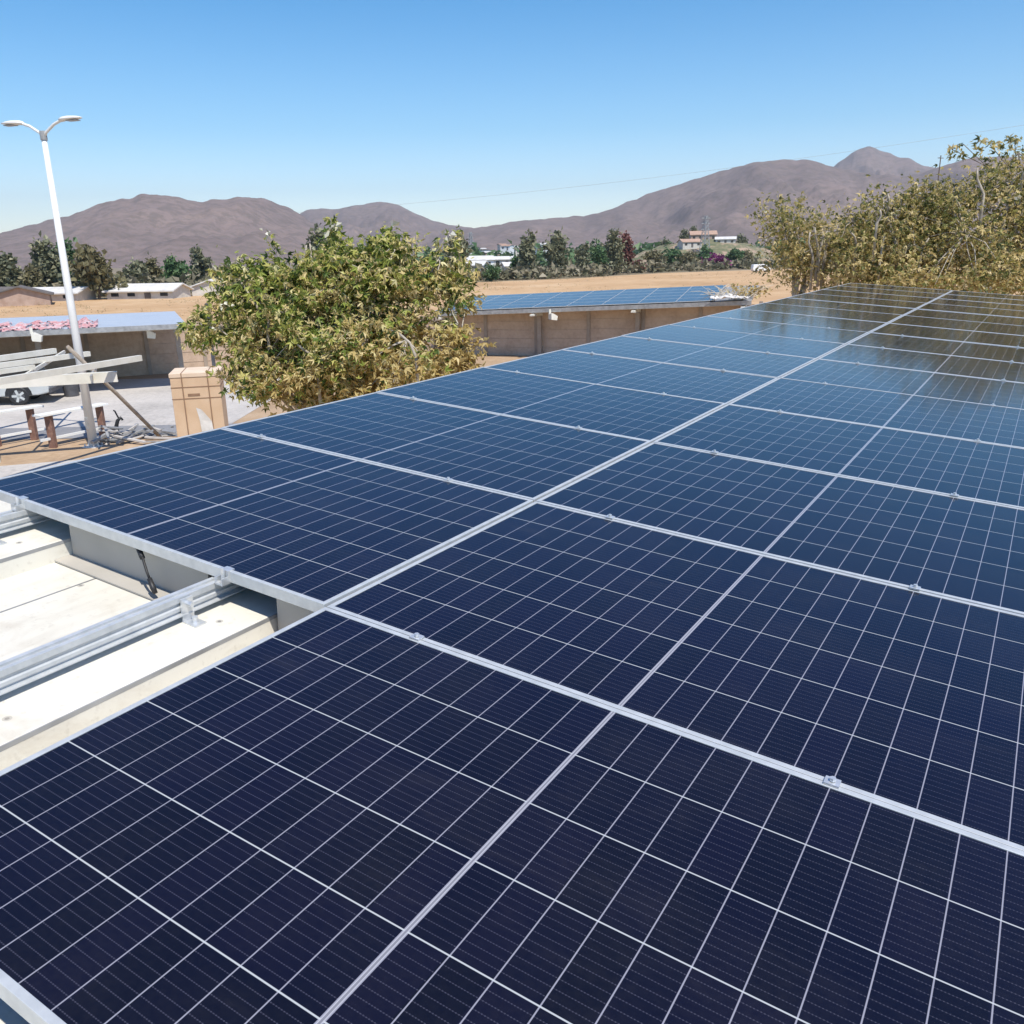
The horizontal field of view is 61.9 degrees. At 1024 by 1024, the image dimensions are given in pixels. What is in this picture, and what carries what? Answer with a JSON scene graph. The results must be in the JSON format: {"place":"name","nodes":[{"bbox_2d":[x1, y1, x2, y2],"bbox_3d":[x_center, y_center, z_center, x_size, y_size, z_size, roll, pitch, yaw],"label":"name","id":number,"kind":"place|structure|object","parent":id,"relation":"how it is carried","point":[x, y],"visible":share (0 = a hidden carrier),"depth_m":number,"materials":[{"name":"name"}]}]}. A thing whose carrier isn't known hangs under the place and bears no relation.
{"place":"outdoors","nodes":[
{"label":"outdoors","id":0,"kind":"place"},
{"bbox_2d":[0,423,237,439],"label":"asphalt strip","id":1,"kind":"object","parent":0,"point":[58,431],"depth_m":26.79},
{"bbox_2d":[0,378,279,427],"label":"concrete slab","id":2,"kind":"structure","parent":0,"point":[150,401],"depth_m":31.56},
{"bbox_2d":[0,372,63,404],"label":"parked pickup","id":3,"kind":"object","parent":2,"relation":"on","point":[20,396],"visible":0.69,"depth_m":32.01,"materials":[{"name":"silver metal"}]},
{"bbox_2d":[62,384,78,396],"bbox_3d":[-17.568,-4.972,33.977,0.658,0.740,0.658,-1,17,0],"label":"waste bin","id":4,"kind":"object","parent":2,"relation":"on","point":[71,390],"visible":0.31,"depth_m":33.81,"materials":[{"name":"grey metal"}]},
{"bbox_2d":[0,311,183,395],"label":"carport","id":5,"kind":"object","parent":2,"relation":"on","point":[131,322],"visible":0.59,"depth_m":35.65,"materials":[{"name":"white metal"}]},
{"bbox_2d":[0,317,97,331],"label":"plastic netting","id":6,"kind":"object","parent":5,"relation":"on","point":[20,326],"visible":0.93,"depth_m":34.22,"materials":[{"name":"pink"}]},
{"bbox_2d":[0,317,303,376],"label":"boundary wall","id":7,"kind":"structure","parent":2,"relation":"on","point":[158,353],"depth_m":39.57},
{"bbox_2d":[0,194,365,269],"bbox_3d":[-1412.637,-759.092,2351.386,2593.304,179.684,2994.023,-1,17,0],"label":"hill range","id":8,"kind":"structure","parent":0,"point":[122,231],"depth_m":1823.61,"materials":[{"name":"soil"}]},
{"bbox_2d":[0,355,530,465],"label":"yard dirt","id":9,"kind":"structure","parent":0,"point":[21,451],"depth_m":24.72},
{"bbox_2d":[0,405,44,446],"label":"trestle","id":10,"kind":"object","parent":9,"relation":"on","point":[33,430],"visible":1,"depth_m":25.40,"materials":[{"name":"white paint"}]},
{"bbox_2d":[0,459,80,477],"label":"concrete pad","id":11,"kind":"object","parent":9,"relation":"on","point":[7,470],"depth_m":22.09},
{"bbox_2d":[1,116,103,447],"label":"street lamp","id":12,"kind":"object","parent":9,"relation":"on","point":[85,396],"visible":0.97,"depth_m":23.14,"materials":[{"name":"metal"}]},
{"bbox_2d":[32,403,107,447],"bbox_3d":[-12.806,-2.514,24.974,0.360,1.005,2.220,7,19,26],"label":"trestle","id":13,"kind":"object","parent":9,"relation":"on","point":[51,438],"visible":0.88,"depth_m":24.46,"materials":[{"name":"white paint"}]},
{"bbox_2d":[0,348,141,461],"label":"unfinished carport","id":14,"kind":"object","parent":9,"relation":"on","point":[33,376],"visible":1,"depth_m":22.82,"materials":[{"name":"beige paint"}]},
{"bbox_2d":[66,345,161,436],"bbox_3d":[-11.190,-3.321,24.174,0.106,3.017,2.695,7,18,25],"label":"prop pole","id":15,"kind":"object","parent":9,"relation":"on","point":[111,389],"visible":0.86,"depth_m":24.23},
{"bbox_2d":[87,423,176,445],"bbox_3d":[-11.126,-2.308,25.331,2.556,0.558,2.273,-1,17,0],"label":"scrap heap","id":16,"kind":"object","parent":9,"relation":"on","point":[119,437],"visible":0.91,"depth_m":25.24,"materials":[{"name":"metal"}]},
{"bbox_2d":[0,500,313,1023],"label":"carport canopy","id":17,"kind":"object","parent":9,"relation":"on","point":[58,579],"visible":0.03,"depth_m":2.53,"materials":[{"name":"metal"}]},
{"bbox_2d":[0,509,51,545],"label":"mounting rail","id":18,"kind":"object","parent":17,"relation":"on","point":[10,520],"visible":0.04,"depth_m":3.06,"materials":[{"name":"metal"}]},
{"bbox_2d":[10,496,27,511],"bbox_3d":[-1.774,-0.034,3.077,0.032,0.051,0.050,14,22,29],"label":"panel clamp","id":19,"kind":"object","parent":18,"relation":"attached to","point":[18,505],"visible":1,"depth_m":3.07,"materials":[{"name":"metal"}]},
{"bbox_2d":[221,392,650,501],"bbox_3d":[-0.364,-0.365,4.197,1.766,0.035,1.149,14,22,29],"label":"solar panel","id":20,"kind":"object","parent":18,"relation":"on","point":[534,460],"visible":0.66,"depth_m":4.09,"materials":[{"name":"glass"}]},
{"bbox_2d":[487,350,777,404],"bbox_3d":[0.848,-0.973,6.065,1.766,0.036,1.149,14,22,29],"label":"solar panel","id":21,"kind":"object","parent":18,"relation":"on","point":[720,386],"visible":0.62,"depth_m":6.00,"materials":[{"name":"glass"}]},
{"bbox_2d":[561,336,815,377],"bbox_3d":[1.454,-1.278,6.998,1.766,0.035,1.149,14,22,29],"label":"solar panel","id":22,"kind":"object","parent":18,"relation":"on","point":[738,361],"visible":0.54,"depth_m":6.93,"materials":[{"name":"glass"}]},
{"bbox_2d":[621,325,845,358],"bbox_3d":[2.060,-1.584,7.931,1.766,0.035,1.149,14,22,29],"label":"solar panel","id":23,"kind":"object","parent":18,"relation":"on","point":[753,342],"visible":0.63,"depth_m":7.88,"materials":[{"name":"glass"}]},
{"bbox_2d":[669,316,868,343],"bbox_3d":[2.666,-1.889,8.865,1.766,0.037,1.149,14,22,29],"label":"solar panel","id":24,"kind":"object","parent":18,"relation":"on","point":[788,330],"visible":0.62,"depth_m":8.83,"materials":[{"name":"glass"}]},
{"bbox_2d":[708,309,886,332],"bbox_3d":[3.272,-2.193,9.799,1.766,0.037,1.149,14,22,29],"label":"solar panel","id":25,"kind":"object","parent":18,"relation":"on","point":[815,321],"visible":0.64,"depth_m":9.77,"materials":[{"name":"glass"}]},
{"bbox_2d":[739,303,902,323],"bbox_3d":[3.878,-2.499,10.732,1.766,0.036,1.149,14,22,29],"label":"solar panel","id":26,"kind":"object","parent":18,"relation":"on","point":[887,318],"visible":0.61,"depth_m":10.70,"materials":[{"name":"glass"}]},
{"bbox_2d":[765,298,915,314],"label":"solar panel","id":27,"kind":"object","parent":18,"relation":"on","point":[848,306],"visible":0.6,"depth_m":11.66,"materials":[{"name":"glass"}]},
{"bbox_2d":[787,293,926,308],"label":"solar panel","id":28,"kind":"object","parent":18,"relation":"on","point":[871,301],"visible":0.67,"depth_m":12.57,"materials":[{"name":"glass"}]},
{"bbox_2d":[809,289,936,302],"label":"solar panel","id":29,"kind":"object","parent":18,"relation":"on","point":[877,296],"visible":0.62,"depth_m":13.53,"materials":[{"name":"glass"}]},
{"bbox_2d":[0,576,247,695],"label":"mounting rail","id":30,"kind":"object","parent":17,"relation":"on","point":[27,667],"visible":0.43,"depth_m":2.29,"materials":[{"name":"metal"}]},
{"bbox_2d":[0,428,532,611],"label":"solar panel","id":31,"kind":"object","parent":30,"relation":"on","point":[313,530],"visible":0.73,"depth_m":3.09,"materials":[{"name":"glass"}]},
{"bbox_2d":[135,548,157,593],"bbox_3d":[-1.212,0.179,2.799,0.024,0.144,0.198,-16,22,-40],"label":"panel cable","id":32,"kind":"object","parent":31,"relation":"hanging from","point":[152,586],"visible":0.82,"depth_m":2.76,"materials":[{"name":"black rubber"}]},
{"bbox_2d":[214,566,234,586],"bbox_3d":[-0.860,0.188,2.556,0.032,0.051,0.050,14,22,29],"label":"panel clamp","id":33,"kind":"object","parent":31,"relation":"attached to","point":[222,579],"visible":1,"depth_m":2.55,"materials":[{"name":"metal"}]},
{"bbox_2d":[377,367,725,442],"bbox_3d":[0.242,-0.671,5.130,1.766,0.035,1.149,14,22,29],"label":"solar panel","id":34,"kind":"object","parent":30,"relation":"on","point":[639,414],"visible":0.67,"depth_m":5.04,"materials":[{"name":"glass"}]},
{"bbox_2d":[826,286,944,297],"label":"solar panel","id":35,"kind":"object","parent":30,"relation":"on","point":[891,292],"visible":0.62,"depth_m":14.46,"materials":[{"name":"glass"}]},
{"bbox_2d":[839,283,951,293],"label":"solar panel","id":36,"kind":"object","parent":30,"relation":"on","point":[927,290],"visible":0.56,"depth_m":15.41,"materials":[{"name":"glass"}]},
{"bbox_2d":[0,607,1023,1023],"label":"solar panel","id":37,"kind":"object","parent":17,"relation":"on","point":[324,815],"visible":1,"depth_m":1.45,"materials":[{"name":"glass"}]},
{"bbox_2d":[823,775,841,788],"bbox_3d":[0.638,0.549,1.705,0.030,0.042,0.026,14,22,29],"label":"panel clamp","id":38,"kind":"object","parent":37,"relation":"attached to","point":[832,781],"visible":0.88,"depth_m":1.70,"materials":[{"name":"metal"}]},
{"bbox_2d":[327,501,1023,850],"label":"solar panel","id":39,"kind":"object","parent":17,"relation":"on","point":[908,699],"visible":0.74,"depth_m":2.24,"materials":[{"name":"glass"}]},
{"bbox_2d":[536,442,1023,614],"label":"solar panel","id":40,"kind":"object","parent":17,"relation":"on","point":[963,549],"visible":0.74,"depth_m":3.24,"materials":[{"name":"glass"}]},
{"bbox_2d":[653,404,1023,508],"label":"solar panel","id":41,"kind":"object","parent":17,"relation":"on","point":[978,471],"visible":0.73,"depth_m":4.21,"materials":[{"name":"glass"}]},
{"bbox_2d":[729,378,1023,447],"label":"solar panel","id":42,"kind":"object","parent":17,"relation":"on","point":[993,424],"visible":0.73,"depth_m":5.18,"materials":[{"name":"glass"}]},
{"bbox_2d":[780,359,1023,408],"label":"solar panel","id":43,"kind":"object","parent":17,"relation":"on","point":[957,387],"visible":0.75,"depth_m":6.15,"materials":[{"name":"glass"}]},
{"bbox_2d":[818,344,1023,382],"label":"solar panel","id":44,"kind":"object","parent":17,"relation":"on","point":[952,365],"visible":0.76,"depth_m":7.09,"materials":[{"name":"glass"}]},
{"bbox_2d":[848,332,1023,362],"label":"solar panel","id":45,"kind":"object","parent":17,"relation":"on","point":[959,348],"visible":0.76,"depth_m":8.05,"materials":[{"name":"glass"}]},
{"bbox_2d":[871,323,1023,347],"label":"solar panel","id":46,"kind":"object","parent":17,"relation":"on","point":[1010,340],"visible":0.73,"depth_m":8.98,"materials":[{"name":"glass"}]},
{"bbox_2d":[890,315,1023,335],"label":"solar panel","id":47,"kind":"object","parent":17,"relation":"on","point":[964,325],"visible":0.77,"depth_m":9.94,"materials":[{"name":"glass"}]},
{"bbox_2d":[906,309,1023,325],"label":"solar panel","id":48,"kind":"object","parent":17,"relation":"on","point":[970,317],"visible":0.69,"depth_m":10.90,"materials":[{"name":"glass"}]},
{"bbox_2d":[917,303,1023,317],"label":"solar panel","id":49,"kind":"object","parent":17,"relation":"on","point":[976,310],"visible":0.79,"depth_m":11.82,"materials":[{"name":"glass"}]},
{"bbox_2d":[929,298,1023,310],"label":"solar panel","id":50,"kind":"object","parent":17,"relation":"on","point":[979,304],"visible":0.74,"depth_m":12.81,"materials":[{"name":"glass"}]},
{"bbox_2d":[939,294,1023,304],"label":"solar panel","id":51,"kind":"object","parent":17,"relation":"on","point":[983,299],"visible":0.74,"depth_m":13.73,"materials":[{"name":"glass"}]},
{"bbox_2d":[947,290,1023,299],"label":"solar panel","id":52,"kind":"object","parent":17,"relation":"on","point":[992,295],"visible":0.7,"depth_m":14.68,"materials":[{"name":"glass"}]},
{"bbox_2d":[168,366,228,437],"bbox_3d":[-7.863,-2.381,21.677,1.170,2.452,1.291,-5,17,-13],"label":"cardboard crate","id":53,"kind":"object","parent":9,"relation":"on","point":[199,404],"visible":0.62,"depth_m":20.99,"materials":[{"name":"cardboard"}]},
{"bbox_2d":[175,213,496,416],"bbox_3d":[-3.364,-2.750,16.766,6.185,5.946,3.993,2,17,11],"label":"leafy tree","id":54,"kind":"object","parent":9,"relation":"on","point":[346,347],"visible":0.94,"depth_m":16.03,"materials":[{"name":"green plant"}]},
{"bbox_2d":[403,301,762,355],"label":"boundary wall","id":55,"kind":"structure","parent":9,"relation":"on","point":[513,334],"depth_m":43.95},
{"bbox_2d":[436,285,759,354],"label":"carport","id":56,"kind":"object","parent":9,"relation":"on","point":[636,308],"visible":0.36,"depth_m":41.93,"materials":[{"name":"beige paint"}]},
{"bbox_2d":[532,303,570,307],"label":"solar panel","id":57,"kind":"object","parent":56,"relation":"on","point":[552,305],"visible":1,"depth_m":42.85,"materials":[{"name":"glass"}]},
{"bbox_2d":[567,301,606,306],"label":"solar panel","id":58,"kind":"object","parent":56,"relation":"on","point":[586,303],"visible":1,"depth_m":42.29,"materials":[{"name":"glass"}]},
{"bbox_2d":[602,300,641,304],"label":"solar panel","id":59,"kind":"object","parent":56,"relation":"on","point":[622,302],"visible":1,"depth_m":41.70,"materials":[{"name":"glass"}]},
{"bbox_2d":[638,298,678,303],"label":"solar panel","id":60,"kind":"object","parent":56,"relation":"on","point":[658,301],"visible":1,"depth_m":41.11,"materials":[{"name":"glass"}]},
{"bbox_2d":[676,297,714,301],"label":"solar panel","id":61,"kind":"object","parent":56,"relation":"on","point":[694,299],"visible":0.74,"depth_m":40.53,"materials":[{"name":"glass"}]},
{"bbox_2d":[690,282,774,299],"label":"prunings heap","id":62,"kind":"object","parent":56,"relation":"on","point":[741,291],"visible":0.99,"depth_m":40.11,"materials":[{"name":"white plant"}]},
{"bbox_2d":[745,191,867,295],"bbox_3d":[7.323,-4.742,21.798,3.121,6.447,2.715,-1,17,0],"label":"pruned tree","id":63,"kind":"object","parent":9,"relation":"on","point":[800,257],"visible":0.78,"depth_m":20.91,"materials":[{"name":"green plant"}]},
{"bbox_2d":[808,164,980,290],"bbox_3d":[8.651,-4.355,19.758,3.885,6.834,3.562,-1,17,0],"label":"pruned tree","id":64,"kind":"object","parent":9,"relation":"on","point":[871,263],"visible":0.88,"depth_m":19.14,"materials":[{"name":"green plant"}]},
{"bbox_2d":[886,133,1023,295],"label":"pruned tree","id":65,"kind":"object","parent":9,"relation":"on","point":[1003,273],"visible":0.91,"depth_m":18.39,"materials":[{"name":"green plant"}]},
{"bbox_2d":[300,202,472,247],"bbox_3d":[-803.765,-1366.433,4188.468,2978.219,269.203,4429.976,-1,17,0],"label":"hill range","id":66,"kind":"structure","parent":0,"point":[357,220],"depth_m":3600.35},
{"bbox_2d":[1,272,827,315],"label":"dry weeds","id":67,"kind":"object","parent":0,"point":[404,294],"visible":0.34,"depth_m":115.80,"materials":[{"name":"plant"}]},
{"bbox_2d":[22,255,958,298],"bbox_3d":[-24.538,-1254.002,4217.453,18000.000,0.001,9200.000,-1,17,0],"label":"ground","id":68,"kind":"structure","parent":0,"point":[114,270],"depth_m":241.66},
{"bbox_2d":[0,251,24,286],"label":"distant tree","id":69,"kind":"object","parent":68,"relation":"on","point":[9,271],"visible":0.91,"depth_m":133.69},
{"bbox_2d":[15,263,47,286],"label":"distant tree","id":70,"kind":"object","parent":68,"relation":"on","point":[30,278],"visible":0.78,"depth_m":131.85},
{"bbox_2d":[28,230,74,284],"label":"distant tree","id":71,"kind":"object","parent":68,"relation":"on","point":[45,259],"visible":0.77,"depth_m":137.64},
{"bbox_2d":[50,237,79,283],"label":"distant tree","id":72,"kind":"object","parent":68,"relation":"on","point":[68,246],"visible":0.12,"depth_m":144.87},
{"bbox_2d":[68,242,128,299],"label":"distant tree","id":73,"kind":"object","parent":68,"relation":"on","point":[90,269],"visible":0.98,"depth_m":126.86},
{"bbox_2d":[119,257,151,282],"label":"distant tree","id":74,"kind":"object","parent":68,"relation":"on","point":[140,268],"visible":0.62,"depth_m":152.99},
{"bbox_2d":[145,252,164,279],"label":"distant tree","id":75,"kind":"object","parent":68,"relation":"on","point":[153,266],"visible":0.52,"depth_m":156.21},
{"bbox_2d":[160,253,192,282],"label":"distant tree","id":76,"kind":"object","parent":68,"relation":"on","point":[172,266],"visible":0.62,"depth_m":154.01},
{"bbox_2d":[188,244,214,279],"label":"distant tree","id":77,"kind":"object","parent":68,"relation":"on","point":[201,263],"visible":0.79,"depth_m":162.32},
{"bbox_2d":[301,223,329,257],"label":"distant tree","id":78,"kind":"object","parent":68,"relation":"on","point":[319,233],"visible":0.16,"depth_m":184.16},
{"bbox_2d":[439,229,472,277],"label":"distant tree","id":79,"kind":"object","parent":68,"relation":"on","point":[464,245],"visible":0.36,"depth_m":178.81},
{"bbox_2d":[466,255,494,264],"bbox_3d":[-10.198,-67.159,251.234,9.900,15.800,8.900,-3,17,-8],"label":"house","id":80,"kind":"structure","parent":68,"relation":"on","point":[490,258],"depth_m":246.31,"materials":[{"name":"white paint"}]},
{"bbox_2d":[482,263,503,281],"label":"distant tree","id":81,"kind":"object","parent":68,"relation":"on","point":[492,272],"visible":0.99,"depth_m":182.75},
{"bbox_2d":[2,253,991,296],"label":"scrub","id":82,"kind":"object","parent":68,"relation":"on","point":[521,272],"visible":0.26,"depth_m":207.74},
{"bbox_2d":[516,229,539,271],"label":"distant tree","id":83,"kind":"object","parent":68,"relation":"on","point":[527,255],"visible":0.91,"depth_m":207.35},
{"bbox_2d":[537,226,572,269],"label":"distant tree","id":84,"kind":"object","parent":68,"relation":"on","point":[555,248],"visible":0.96,"depth_m":211.79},
{"bbox_2d":[573,242,591,269],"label":"distant tree","id":85,"kind":"object","parent":68,"relation":"on","point":[581,256],"visible":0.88,"depth_m":227.63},
{"bbox_2d":[589,238,608,268],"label":"distant tree","id":86,"kind":"object","parent":68,"relation":"on","point":[599,255],"visible":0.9,"depth_m":234.65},
{"bbox_2d":[600,228,626,274],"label":"distant tree","id":87,"kind":"object","parent":68,"relation":"on","point":[615,254],"visible":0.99,"depth_m":220.36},
{"bbox_2d":[619,230,636,272],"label":"distant tree","id":88,"kind":"object","parent":68,"relation":"on","point":[628,250],"visible":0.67,"depth_m":240.34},
{"bbox_2d":[640,249,668,263],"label":"distant tree","id":89,"kind":"object","parent":68,"relation":"on","point":[654,255],"visible":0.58,"depth_m":275.71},
{"bbox_2d":[661,247,684,264],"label":"distant tree","id":90,"kind":"object","parent":68,"relation":"on","point":[672,254],"visible":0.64,"depth_m":285.03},
{"bbox_2d":[413,234,945,266],"bbox_3d":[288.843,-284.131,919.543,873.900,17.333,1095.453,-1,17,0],"label":"valley woodland","id":91,"kind":"object","parent":68,"relation":"on","point":[540,257],"visible":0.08,"depth_m":448.69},
{"bbox_2d":[675,251,701,263],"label":"distant tree","id":92,"kind":"object","parent":68,"relation":"on","point":[689,255],"visible":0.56,"depth_m":279.57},
{"bbox_2d":[694,244,715,258],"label":"distant tree","id":93,"kind":"object","parent":68,"relation":"on","point":[705,252],"visible":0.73,"depth_m":360.14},
{"bbox_2d":[700,252,732,268],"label":"distant tree","id":94,"kind":"object","parent":68,"relation":"on","point":[719,258],"visible":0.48,"depth_m":270.72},
{"bbox_2d":[723,248,743,266],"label":"distant tree","id":95,"kind":"object","parent":68,"relation":"on","point":[733,254],"visible":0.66,"depth_m":300.50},
{"bbox_2d":[0,264,1023,354],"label":"dry field","id":96,"kind":"structure","parent":0,"point":[664,280],"depth_m":132.64,"materials":[{"name":"soil"}]},
{"bbox_2d":[0,285,53,306],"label":"house","id":97,"kind":"structure","parent":96,"relation":"on","point":[21,295],"depth_m":112.87,"materials":[{"name":"beige paint"}]},
{"bbox_2d":[33,286,96,300],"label":"house","id":98,"kind":"structure","parent":96,"relation":"on","point":[80,293],"depth_m":126.48,"materials":[{"name":"paint"}]},
{"bbox_2d":[102,283,193,298],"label":"house","id":99,"kind":"structure","parent":96,"relation":"on","point":[155,290],"depth_m":128.02,"materials":[{"name":"paint"}]},
{"bbox_2d":[190,279,223,295],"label":"house","id":100,"kind":"structure","parent":96,"relation":"on","point":[197,291],"depth_m":135.47,"materials":[{"name":"paint"}]},
{"bbox_2d":[0,0,1023,232],"label":"sky","id":101,"kind":"structure","parent":0,"point":[300,106],"materials":[{"name":"blue"}]},
{"bbox_2d":[179,125,1021,219],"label":"overhead cable","id":102,"kind":"object","parent":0,"point":[620,181],"visible":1,"depth_m":121.00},
{"bbox_2d":[632,239,776,263],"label":"terraced hill","id":103,"kind":"structure","parent":0,"point":[717,248],"depth_m":391.45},
{"bbox_2d":[676,239,701,249],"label":"house","id":104,"kind":"structure","parent":103,"relation":"on","point":[683,244],"depth_m":390.68,"materials":[{"name":"paint"}]},
{"bbox_2d":[688,230,717,238],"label":"house","id":105,"kind":"structure","parent":103,"relation":"on","point":[697,234],"depth_m":404.48,"materials":[{"name":"ceramic"}]},
{"bbox_2d":[699,215,709,251],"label":"lattice pylon","id":106,"kind":"object","parent":103,"relation":"on","point":[705,227],"visible":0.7,"depth_m":380.16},
{"bbox_2d":[715,236,736,242],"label":"house","id":107,"kind":"structure","parent":103,"relation":"on","point":[730,239],"depth_m":397.82,"materials":[{"name":"paint"}]},
{"bbox_2d":[411,156,1023,258],"bbox_3d":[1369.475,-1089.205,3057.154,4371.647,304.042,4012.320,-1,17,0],"label":"hill range","id":108,"kind":"structure","parent":0,"point":[722,199],"depth_m":2533.45,"materials":[{"name":"soil"}]},
{"bbox_2d":[834,146,933,175],"bbox_3d":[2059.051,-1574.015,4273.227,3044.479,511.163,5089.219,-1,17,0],"label":"hill peak","id":109,"kind":"structure","parent":0,"point":[873,160],"depth_m":4090.39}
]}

